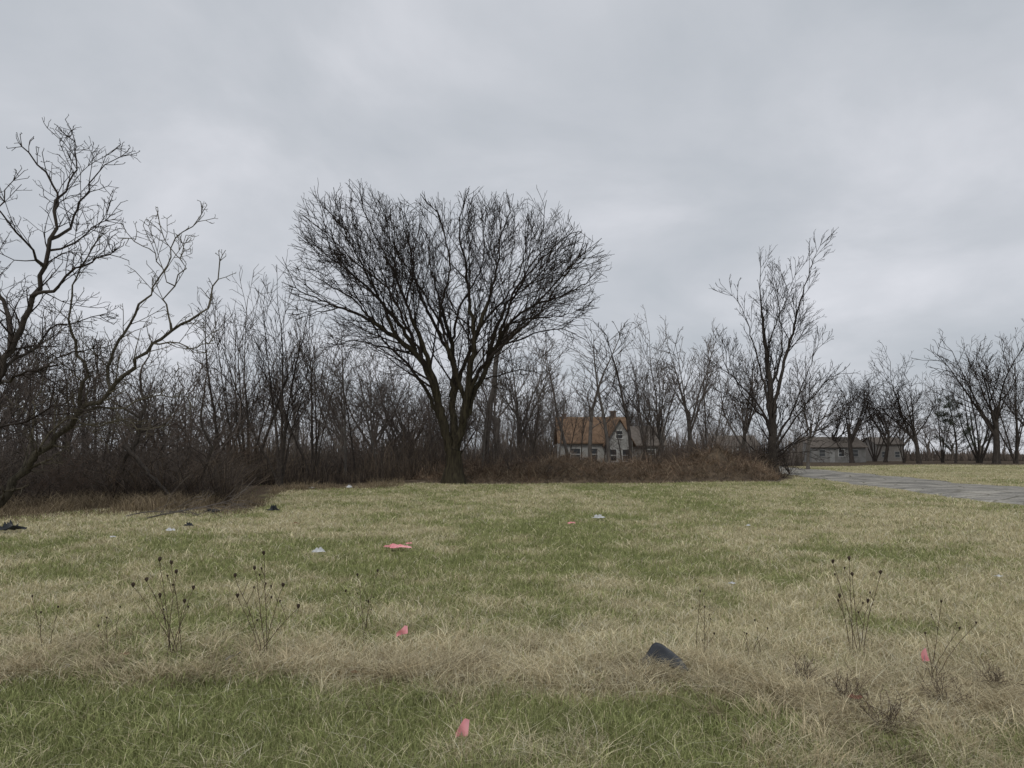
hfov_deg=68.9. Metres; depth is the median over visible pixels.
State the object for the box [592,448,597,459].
window
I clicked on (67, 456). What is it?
thicket shrub
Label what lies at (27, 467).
leaning tree
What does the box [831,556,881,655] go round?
wild carrot plant
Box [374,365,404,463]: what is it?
sapling
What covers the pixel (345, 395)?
sapling
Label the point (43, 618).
wild carrot plant
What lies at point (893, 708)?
twiggy weed
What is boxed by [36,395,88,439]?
distant tree
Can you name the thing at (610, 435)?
sapling
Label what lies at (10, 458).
thicket shrub
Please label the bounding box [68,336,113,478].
woodland tree
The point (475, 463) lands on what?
understory shrub
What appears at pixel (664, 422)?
multistem tree
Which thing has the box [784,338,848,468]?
spreading tree
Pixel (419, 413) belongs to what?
distant tree
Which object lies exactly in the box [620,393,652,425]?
woodland tree
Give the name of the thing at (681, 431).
distant tree
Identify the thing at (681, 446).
understory shrub
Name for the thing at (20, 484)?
thicket shrub
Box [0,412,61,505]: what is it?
thicket shrub
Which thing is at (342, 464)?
understory shrub
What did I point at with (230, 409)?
woodland tree
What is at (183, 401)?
woodland tree
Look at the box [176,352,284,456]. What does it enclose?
woodland tree
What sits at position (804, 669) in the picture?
twiggy weed
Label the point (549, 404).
woodland tree
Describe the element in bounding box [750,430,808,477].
roadside shrub
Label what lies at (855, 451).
window
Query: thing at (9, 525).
plastic scrap
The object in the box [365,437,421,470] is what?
understory shrub
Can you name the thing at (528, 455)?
understory shrub
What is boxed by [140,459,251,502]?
thicket shrub
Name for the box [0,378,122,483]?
thicket shrub
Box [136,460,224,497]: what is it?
thicket shrub
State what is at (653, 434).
sapling
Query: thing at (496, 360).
snapped tree
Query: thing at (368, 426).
slender tree
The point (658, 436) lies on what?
spreading tree
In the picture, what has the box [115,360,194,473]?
woodland tree
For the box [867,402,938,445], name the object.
distant tree
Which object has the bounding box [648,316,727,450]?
spreading tree
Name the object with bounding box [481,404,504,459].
sapling
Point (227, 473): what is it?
thicket shrub
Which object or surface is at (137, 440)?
crooked tree
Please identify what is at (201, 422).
crooked tree
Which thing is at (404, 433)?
sapling
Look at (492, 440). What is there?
sapling
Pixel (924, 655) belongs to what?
marker flag
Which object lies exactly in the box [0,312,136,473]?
woodland tree
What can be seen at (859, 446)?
house
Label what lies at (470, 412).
sapling
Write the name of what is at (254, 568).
wild carrot plant
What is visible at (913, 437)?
lawn tree
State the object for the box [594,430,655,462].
understory shrub
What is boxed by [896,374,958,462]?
lawn tree
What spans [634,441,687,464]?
understory shrub
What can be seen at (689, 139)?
sky
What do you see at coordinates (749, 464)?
dead vines
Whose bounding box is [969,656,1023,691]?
twiggy weed
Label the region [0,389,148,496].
thicket shrub
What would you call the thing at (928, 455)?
horizon undergrowth
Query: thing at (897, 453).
window
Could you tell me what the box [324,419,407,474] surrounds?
understory shrub
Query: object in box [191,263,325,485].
multistem tree
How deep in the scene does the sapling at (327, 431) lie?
51.89 m
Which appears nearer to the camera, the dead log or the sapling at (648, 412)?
the dead log
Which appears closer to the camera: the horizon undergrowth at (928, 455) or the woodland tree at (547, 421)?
the woodland tree at (547, 421)
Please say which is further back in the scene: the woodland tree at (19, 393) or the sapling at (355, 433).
the sapling at (355, 433)
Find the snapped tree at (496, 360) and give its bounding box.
[441,299,522,461]
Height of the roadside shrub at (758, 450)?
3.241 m
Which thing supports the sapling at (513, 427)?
on the ground at (632, 544)
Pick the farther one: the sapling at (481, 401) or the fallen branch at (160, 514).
the sapling at (481, 401)
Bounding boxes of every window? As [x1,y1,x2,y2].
[570,448,580,457]
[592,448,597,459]
[610,449,616,461]
[615,430,622,438]
[622,449,628,461]
[819,449,825,456]
[838,449,844,456]
[853,449,858,456]
[894,451,899,457]
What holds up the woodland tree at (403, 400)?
on the ground at (632, 544)
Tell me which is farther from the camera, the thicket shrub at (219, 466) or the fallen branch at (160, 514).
the thicket shrub at (219, 466)
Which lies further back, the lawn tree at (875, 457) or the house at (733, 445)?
the lawn tree at (875, 457)
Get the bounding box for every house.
[554,411,635,463]
[630,426,666,459]
[712,435,760,454]
[793,437,868,462]
[862,437,905,460]
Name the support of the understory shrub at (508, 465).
on the ground at (632, 544)
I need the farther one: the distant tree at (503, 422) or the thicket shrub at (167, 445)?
the distant tree at (503, 422)
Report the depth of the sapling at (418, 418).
60.92 m
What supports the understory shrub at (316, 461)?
on the ground at (632, 544)
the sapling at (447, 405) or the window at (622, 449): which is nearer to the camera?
the sapling at (447, 405)
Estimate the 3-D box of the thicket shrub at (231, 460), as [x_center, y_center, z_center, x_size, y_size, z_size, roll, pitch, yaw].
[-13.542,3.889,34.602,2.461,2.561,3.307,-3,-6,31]
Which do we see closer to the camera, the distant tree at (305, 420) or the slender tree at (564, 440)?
the slender tree at (564, 440)
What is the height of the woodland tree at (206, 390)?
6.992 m
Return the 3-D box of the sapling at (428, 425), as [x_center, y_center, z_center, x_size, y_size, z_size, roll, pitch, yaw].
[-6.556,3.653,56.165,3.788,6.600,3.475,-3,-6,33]
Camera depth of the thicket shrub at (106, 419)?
27.91 m
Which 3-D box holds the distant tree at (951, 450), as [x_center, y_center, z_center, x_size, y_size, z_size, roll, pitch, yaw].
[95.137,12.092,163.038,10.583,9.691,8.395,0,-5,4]
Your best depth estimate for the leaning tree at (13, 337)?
19.30 m
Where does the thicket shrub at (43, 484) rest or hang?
on the ground at (632, 544)
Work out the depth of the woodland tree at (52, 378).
37.97 m
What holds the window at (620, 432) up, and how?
in the house at (620, 423)
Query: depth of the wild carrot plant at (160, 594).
5.71 m
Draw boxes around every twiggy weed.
[782,649,819,680]
[822,662,869,703]
[848,679,924,733]
[910,660,971,705]
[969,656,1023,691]
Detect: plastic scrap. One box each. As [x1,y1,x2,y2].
[0,520,26,530]
[265,504,279,510]
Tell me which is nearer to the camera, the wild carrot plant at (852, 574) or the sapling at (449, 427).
the wild carrot plant at (852, 574)
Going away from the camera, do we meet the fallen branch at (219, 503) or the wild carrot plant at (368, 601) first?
the wild carrot plant at (368, 601)
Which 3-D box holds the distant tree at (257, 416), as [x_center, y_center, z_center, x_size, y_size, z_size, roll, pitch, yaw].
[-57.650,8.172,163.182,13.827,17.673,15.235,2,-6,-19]
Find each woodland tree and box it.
[0,293,46,465]
[0,299,97,431]
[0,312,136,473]
[0,314,109,481]
[0,321,63,465]
[0,364,62,436]
[49,306,157,482]
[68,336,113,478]
[102,348,219,465]
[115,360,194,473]
[119,345,174,470]
[159,357,246,469]
[168,369,192,459]
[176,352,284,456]
[178,361,277,468]
[241,333,322,460]
[274,325,397,457]
[303,337,435,459]
[334,326,449,454]
[448,336,531,459]
[479,323,573,459]
[485,340,571,461]
[529,393,568,448]
[542,385,579,451]
[556,390,598,415]
[565,387,607,416]
[593,385,649,425]
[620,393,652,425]
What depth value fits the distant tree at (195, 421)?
193.42 m
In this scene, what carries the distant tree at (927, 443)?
on the ground at (632, 544)
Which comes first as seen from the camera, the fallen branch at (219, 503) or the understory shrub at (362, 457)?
the fallen branch at (219, 503)
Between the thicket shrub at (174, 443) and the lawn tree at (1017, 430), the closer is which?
the thicket shrub at (174, 443)
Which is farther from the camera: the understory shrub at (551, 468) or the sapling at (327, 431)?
the sapling at (327, 431)
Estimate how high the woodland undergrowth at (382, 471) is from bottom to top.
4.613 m
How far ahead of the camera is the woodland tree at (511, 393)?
58.89 m
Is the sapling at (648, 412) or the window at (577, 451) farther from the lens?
the window at (577, 451)
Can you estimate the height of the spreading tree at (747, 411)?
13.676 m
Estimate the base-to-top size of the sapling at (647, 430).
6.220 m
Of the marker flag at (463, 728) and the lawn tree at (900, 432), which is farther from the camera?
the lawn tree at (900, 432)
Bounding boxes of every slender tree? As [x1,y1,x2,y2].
[171,292,238,465]
[313,319,378,474]
[338,342,390,468]
[524,336,576,454]
[564,323,638,462]
[567,321,642,458]
[582,319,647,460]
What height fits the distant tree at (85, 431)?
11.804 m
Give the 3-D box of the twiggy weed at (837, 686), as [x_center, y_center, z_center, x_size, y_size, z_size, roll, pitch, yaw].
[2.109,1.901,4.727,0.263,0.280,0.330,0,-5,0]
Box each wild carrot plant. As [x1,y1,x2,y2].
[31,595,60,644]
[97,606,120,658]
[131,557,194,658]
[233,551,299,657]
[345,569,378,643]
[696,590,714,652]
[742,619,767,658]
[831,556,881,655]
[924,600,976,680]
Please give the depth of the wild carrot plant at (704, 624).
5.83 m
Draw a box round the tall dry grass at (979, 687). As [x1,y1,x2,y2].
[0,620,1023,767]
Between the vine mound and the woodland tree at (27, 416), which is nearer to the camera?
the woodland tree at (27, 416)
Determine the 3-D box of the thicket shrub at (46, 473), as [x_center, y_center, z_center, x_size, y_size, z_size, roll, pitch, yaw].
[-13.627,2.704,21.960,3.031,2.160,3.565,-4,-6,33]
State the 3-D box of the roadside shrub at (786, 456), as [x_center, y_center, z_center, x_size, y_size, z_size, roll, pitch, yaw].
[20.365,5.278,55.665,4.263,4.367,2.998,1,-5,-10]
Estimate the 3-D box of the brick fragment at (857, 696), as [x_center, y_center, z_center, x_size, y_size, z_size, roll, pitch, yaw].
[2.112,1.918,4.585,0.096,0.024,0.057,0,-5,0]
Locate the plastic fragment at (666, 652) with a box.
[640,642,688,670]
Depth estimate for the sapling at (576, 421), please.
60.06 m
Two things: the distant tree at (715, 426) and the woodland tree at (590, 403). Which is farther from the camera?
the distant tree at (715, 426)
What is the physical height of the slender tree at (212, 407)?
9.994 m
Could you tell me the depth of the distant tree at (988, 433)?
183.75 m
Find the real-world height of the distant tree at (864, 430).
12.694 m
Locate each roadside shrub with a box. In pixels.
[731,438,796,474]
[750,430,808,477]
[757,427,804,472]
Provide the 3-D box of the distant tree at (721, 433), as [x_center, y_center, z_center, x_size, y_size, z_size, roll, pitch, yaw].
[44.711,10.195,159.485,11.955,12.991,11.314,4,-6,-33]
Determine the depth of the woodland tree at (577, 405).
109.08 m
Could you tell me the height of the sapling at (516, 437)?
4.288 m
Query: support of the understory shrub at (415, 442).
on the ground at (632, 544)
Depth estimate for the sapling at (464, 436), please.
47.70 m
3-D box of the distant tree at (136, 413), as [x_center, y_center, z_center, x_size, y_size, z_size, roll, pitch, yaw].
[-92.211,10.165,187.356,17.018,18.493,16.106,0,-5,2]
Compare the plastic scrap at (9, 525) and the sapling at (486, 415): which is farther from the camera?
the sapling at (486, 415)
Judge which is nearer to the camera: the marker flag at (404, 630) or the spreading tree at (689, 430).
the marker flag at (404, 630)
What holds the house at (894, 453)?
on the ground at (632, 544)
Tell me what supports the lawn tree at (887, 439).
on the ground at (632, 544)
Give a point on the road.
(1000, 494)
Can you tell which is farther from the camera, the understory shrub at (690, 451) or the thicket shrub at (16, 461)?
the understory shrub at (690, 451)
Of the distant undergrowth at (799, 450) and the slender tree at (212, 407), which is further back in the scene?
the distant undergrowth at (799, 450)
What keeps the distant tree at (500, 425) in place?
on the ground at (632, 544)
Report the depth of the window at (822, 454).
131.42 m
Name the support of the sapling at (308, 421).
on the ground at (632, 544)
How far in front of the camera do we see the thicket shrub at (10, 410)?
25.83 m
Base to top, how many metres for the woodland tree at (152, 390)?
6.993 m
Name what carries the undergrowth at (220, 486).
on the ground at (632, 544)
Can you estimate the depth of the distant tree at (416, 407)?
179.26 m
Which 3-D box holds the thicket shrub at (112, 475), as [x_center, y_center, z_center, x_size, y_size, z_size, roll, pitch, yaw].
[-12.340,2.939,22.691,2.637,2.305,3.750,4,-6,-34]
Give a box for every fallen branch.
[126,497,201,515]
[145,474,251,518]
[161,485,255,514]
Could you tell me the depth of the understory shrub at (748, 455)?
48.50 m
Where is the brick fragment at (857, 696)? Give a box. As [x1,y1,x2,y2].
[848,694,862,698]
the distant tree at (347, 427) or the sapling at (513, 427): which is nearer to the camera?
the sapling at (513, 427)
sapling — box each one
[302,393,318,442]
[319,340,361,459]
[319,420,332,465]
[327,360,368,474]
[337,417,371,469]
[351,380,372,459]
[354,390,405,460]
[366,393,428,464]
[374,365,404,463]
[377,368,450,451]
[395,389,448,464]
[396,409,412,462]
[416,372,460,460]
[417,399,484,448]
[418,368,509,462]
[457,378,475,455]
[459,384,479,462]
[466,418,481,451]
[471,364,501,466]
[472,360,493,456]
[473,377,502,456]
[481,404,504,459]
[486,416,502,458]
[497,374,550,455]
[502,395,523,462]
[509,419,524,456]
[525,385,548,458]
[548,376,571,454]
[561,395,587,456]
[574,386,595,455]
[595,407,617,460]
[600,392,625,458]
[634,375,661,458]
[639,404,656,451]
[644,385,665,459]
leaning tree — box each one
[0,114,139,455]
[0,200,235,507]
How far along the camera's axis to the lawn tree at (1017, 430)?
117.51 m
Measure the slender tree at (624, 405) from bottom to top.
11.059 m
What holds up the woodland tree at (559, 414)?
on the ground at (632, 544)
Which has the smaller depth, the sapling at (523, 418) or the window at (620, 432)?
the sapling at (523, 418)
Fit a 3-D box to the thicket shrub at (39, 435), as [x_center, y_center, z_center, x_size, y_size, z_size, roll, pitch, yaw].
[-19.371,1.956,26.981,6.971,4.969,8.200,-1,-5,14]
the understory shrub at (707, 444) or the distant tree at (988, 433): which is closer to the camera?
the understory shrub at (707, 444)
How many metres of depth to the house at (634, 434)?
82.11 m
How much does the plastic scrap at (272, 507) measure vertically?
0.187 m
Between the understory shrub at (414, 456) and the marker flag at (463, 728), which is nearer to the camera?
the marker flag at (463, 728)
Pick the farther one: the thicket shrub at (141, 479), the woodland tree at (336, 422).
the woodland tree at (336, 422)
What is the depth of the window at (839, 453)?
131.39 m
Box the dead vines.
[385,434,828,483]
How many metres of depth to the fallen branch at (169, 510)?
18.69 m
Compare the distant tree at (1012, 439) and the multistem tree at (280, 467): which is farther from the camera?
the distant tree at (1012, 439)
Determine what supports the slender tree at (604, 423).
on the ground at (632, 544)
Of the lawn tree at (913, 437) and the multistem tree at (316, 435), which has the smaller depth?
the multistem tree at (316, 435)
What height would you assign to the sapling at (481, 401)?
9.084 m
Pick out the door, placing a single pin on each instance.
(832, 456)
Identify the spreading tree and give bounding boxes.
[279,174,608,484]
[604,305,688,457]
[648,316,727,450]
[693,330,785,456]
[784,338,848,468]
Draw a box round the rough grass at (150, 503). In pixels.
[0,476,404,522]
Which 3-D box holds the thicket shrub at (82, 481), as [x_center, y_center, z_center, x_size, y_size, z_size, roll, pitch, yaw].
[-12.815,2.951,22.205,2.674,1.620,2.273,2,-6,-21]
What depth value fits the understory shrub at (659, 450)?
54.34 m
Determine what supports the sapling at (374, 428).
on the ground at (632, 544)
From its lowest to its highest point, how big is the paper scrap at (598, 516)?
0.094 m
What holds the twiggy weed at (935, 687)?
on the ground at (632, 544)
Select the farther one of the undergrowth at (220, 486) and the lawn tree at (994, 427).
the lawn tree at (994, 427)
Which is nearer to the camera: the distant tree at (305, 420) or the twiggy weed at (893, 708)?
the twiggy weed at (893, 708)
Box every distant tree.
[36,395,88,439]
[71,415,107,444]
[87,396,155,448]
[111,393,168,447]
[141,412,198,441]
[175,411,216,439]
[217,382,276,447]
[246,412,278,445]
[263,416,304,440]
[278,379,340,453]
[306,391,370,440]
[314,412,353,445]
[376,394,427,443]
[397,392,443,438]
[398,382,449,435]
[470,405,515,451]
[473,400,523,449]
[662,414,696,450]
[696,410,741,441]
[699,404,749,437]
[779,417,822,444]
[833,410,886,440]
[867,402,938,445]
[906,417,943,450]
[920,420,969,456]
[964,413,1019,449]
[980,416,1014,451]
[992,427,1023,455]
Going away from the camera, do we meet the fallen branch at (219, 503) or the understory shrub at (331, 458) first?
the fallen branch at (219, 503)
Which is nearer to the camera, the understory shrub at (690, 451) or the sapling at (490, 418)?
the sapling at (490, 418)
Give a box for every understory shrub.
[270,435,360,476]
[286,429,395,477]
[301,439,346,476]
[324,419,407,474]
[337,440,398,474]
[361,426,470,464]
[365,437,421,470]
[393,441,443,469]
[463,454,510,474]
[483,424,570,478]
[493,441,552,467]
[513,450,581,478]
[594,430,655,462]
[633,435,682,462]
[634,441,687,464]
[657,425,750,457]
[666,428,706,457]
[671,438,716,454]
[691,431,760,457]
[723,441,762,463]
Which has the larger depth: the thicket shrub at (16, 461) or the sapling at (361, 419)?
the sapling at (361, 419)
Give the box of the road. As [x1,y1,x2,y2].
[779,466,1023,504]
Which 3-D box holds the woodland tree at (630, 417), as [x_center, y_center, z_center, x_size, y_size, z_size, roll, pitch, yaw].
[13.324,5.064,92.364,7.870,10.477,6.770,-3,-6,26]
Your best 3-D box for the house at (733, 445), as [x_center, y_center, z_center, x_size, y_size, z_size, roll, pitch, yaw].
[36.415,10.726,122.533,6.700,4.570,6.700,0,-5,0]
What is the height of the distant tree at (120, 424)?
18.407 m
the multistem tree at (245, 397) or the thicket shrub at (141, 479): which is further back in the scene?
the multistem tree at (245, 397)
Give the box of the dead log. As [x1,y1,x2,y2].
[122,444,177,505]
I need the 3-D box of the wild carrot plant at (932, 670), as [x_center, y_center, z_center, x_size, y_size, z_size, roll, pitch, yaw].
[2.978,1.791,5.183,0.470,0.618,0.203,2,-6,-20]
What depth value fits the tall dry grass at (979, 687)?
5.07 m
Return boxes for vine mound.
[381,446,780,483]
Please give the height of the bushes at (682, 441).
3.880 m
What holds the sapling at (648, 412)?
on the ground at (632, 544)
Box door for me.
[830,450,834,461]
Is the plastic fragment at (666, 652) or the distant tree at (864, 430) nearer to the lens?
the plastic fragment at (666, 652)
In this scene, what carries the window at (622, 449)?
in the house at (620, 423)
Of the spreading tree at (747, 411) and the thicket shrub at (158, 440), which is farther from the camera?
the spreading tree at (747, 411)
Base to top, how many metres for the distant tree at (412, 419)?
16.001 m
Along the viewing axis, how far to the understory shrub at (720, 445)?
50.78 m
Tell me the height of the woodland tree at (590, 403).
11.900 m
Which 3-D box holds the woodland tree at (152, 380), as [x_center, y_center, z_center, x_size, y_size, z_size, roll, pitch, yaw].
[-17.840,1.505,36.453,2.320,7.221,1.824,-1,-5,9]
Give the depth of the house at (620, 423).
73.75 m
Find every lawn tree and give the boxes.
[807,370,882,441]
[825,361,895,462]
[842,371,933,461]
[845,371,903,461]
[855,340,949,463]
[883,391,922,462]
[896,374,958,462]
[912,321,1023,463]
[933,337,1020,462]
[960,327,1023,463]
[969,351,1023,424]
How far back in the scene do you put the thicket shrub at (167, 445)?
29.49 m
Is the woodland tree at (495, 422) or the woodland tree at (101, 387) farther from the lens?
the woodland tree at (495, 422)
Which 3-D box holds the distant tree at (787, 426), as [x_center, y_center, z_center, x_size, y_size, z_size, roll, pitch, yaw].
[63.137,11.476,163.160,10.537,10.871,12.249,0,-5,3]
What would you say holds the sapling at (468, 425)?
on the ground at (632, 544)
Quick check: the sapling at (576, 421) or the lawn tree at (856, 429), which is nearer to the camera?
the sapling at (576, 421)
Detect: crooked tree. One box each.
[86,329,223,496]
[145,355,251,485]
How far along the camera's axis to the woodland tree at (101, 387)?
33.09 m
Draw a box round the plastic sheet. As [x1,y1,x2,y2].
[383,543,411,547]
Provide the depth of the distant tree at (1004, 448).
191.91 m
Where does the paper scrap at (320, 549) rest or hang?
on the ground at (632, 544)
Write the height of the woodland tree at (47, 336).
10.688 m
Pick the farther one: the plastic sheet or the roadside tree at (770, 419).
the roadside tree at (770, 419)
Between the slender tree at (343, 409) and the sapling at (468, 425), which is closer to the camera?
the slender tree at (343, 409)
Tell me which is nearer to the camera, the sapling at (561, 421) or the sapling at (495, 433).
the sapling at (495, 433)
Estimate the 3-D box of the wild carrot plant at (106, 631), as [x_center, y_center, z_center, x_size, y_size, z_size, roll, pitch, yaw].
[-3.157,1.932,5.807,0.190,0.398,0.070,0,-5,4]
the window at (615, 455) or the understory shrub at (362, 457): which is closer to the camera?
the understory shrub at (362, 457)
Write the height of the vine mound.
2.135 m
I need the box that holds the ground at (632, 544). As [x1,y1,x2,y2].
[0,454,1023,767]
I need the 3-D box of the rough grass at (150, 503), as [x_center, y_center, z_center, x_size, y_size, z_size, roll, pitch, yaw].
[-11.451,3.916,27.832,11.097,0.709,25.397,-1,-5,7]
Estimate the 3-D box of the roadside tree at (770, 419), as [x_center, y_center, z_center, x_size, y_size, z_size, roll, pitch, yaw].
[18.056,-2.373,50.177,11.350,17.484,7.914,0,-5,0]
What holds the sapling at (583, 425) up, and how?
on the ground at (632, 544)
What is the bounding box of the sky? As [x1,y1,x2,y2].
[0,0,1023,453]
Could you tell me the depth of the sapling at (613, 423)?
55.24 m
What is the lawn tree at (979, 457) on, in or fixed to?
on the ground at (632, 544)
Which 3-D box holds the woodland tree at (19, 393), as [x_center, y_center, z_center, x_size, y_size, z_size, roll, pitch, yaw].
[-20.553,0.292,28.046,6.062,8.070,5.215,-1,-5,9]
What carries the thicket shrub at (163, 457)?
on the ground at (632, 544)
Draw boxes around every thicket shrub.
[0,364,203,486]
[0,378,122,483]
[0,388,44,498]
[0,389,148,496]
[0,400,122,501]
[0,405,127,473]
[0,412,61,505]
[0,443,124,504]
[0,445,51,499]
[0,455,102,507]
[1,418,171,501]
[13,371,283,486]
[17,388,203,495]
[50,458,125,498]
[57,447,153,503]
[70,412,224,492]
[80,400,233,473]
[110,446,195,496]
[128,395,234,477]
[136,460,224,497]
[140,444,271,495]
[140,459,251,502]
[164,418,286,487]
[174,455,255,494]
[180,445,250,475]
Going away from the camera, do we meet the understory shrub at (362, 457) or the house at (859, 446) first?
the understory shrub at (362, 457)
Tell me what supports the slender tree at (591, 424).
on the ground at (632, 544)
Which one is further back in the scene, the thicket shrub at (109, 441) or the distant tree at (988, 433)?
the distant tree at (988, 433)
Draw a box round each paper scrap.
[312,547,325,551]
[592,514,605,517]
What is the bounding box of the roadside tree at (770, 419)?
[704,228,859,477]
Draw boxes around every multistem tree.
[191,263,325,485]
[194,264,307,482]
[249,289,352,479]
[616,335,703,459]
[682,339,754,451]
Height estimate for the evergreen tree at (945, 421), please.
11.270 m
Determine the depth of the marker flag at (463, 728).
4.01 m
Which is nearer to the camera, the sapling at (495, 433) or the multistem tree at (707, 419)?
the sapling at (495, 433)
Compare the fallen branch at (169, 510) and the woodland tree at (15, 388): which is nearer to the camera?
the fallen branch at (169, 510)
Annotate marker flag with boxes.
[396,625,407,646]
[455,717,468,735]
[921,648,929,661]
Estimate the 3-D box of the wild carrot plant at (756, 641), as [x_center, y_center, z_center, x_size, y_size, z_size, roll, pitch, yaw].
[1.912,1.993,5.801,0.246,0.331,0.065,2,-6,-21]
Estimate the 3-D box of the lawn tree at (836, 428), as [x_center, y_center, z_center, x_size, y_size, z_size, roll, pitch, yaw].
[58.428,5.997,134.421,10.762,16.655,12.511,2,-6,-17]
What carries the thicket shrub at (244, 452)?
on the ground at (632, 544)
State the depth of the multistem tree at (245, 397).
37.89 m
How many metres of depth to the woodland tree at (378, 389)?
63.78 m
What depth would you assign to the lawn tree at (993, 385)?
123.26 m
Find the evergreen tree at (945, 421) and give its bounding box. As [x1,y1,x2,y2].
[931,394,986,462]
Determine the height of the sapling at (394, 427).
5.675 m
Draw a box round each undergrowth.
[0,414,816,468]
[0,426,385,507]
[190,402,577,485]
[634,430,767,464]
[904,444,1023,460]
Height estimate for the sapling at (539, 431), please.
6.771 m
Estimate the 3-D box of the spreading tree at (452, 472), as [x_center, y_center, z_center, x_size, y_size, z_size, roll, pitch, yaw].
[-3.455,-2.547,40.355,17.521,15.993,12.425,0,-5,0]

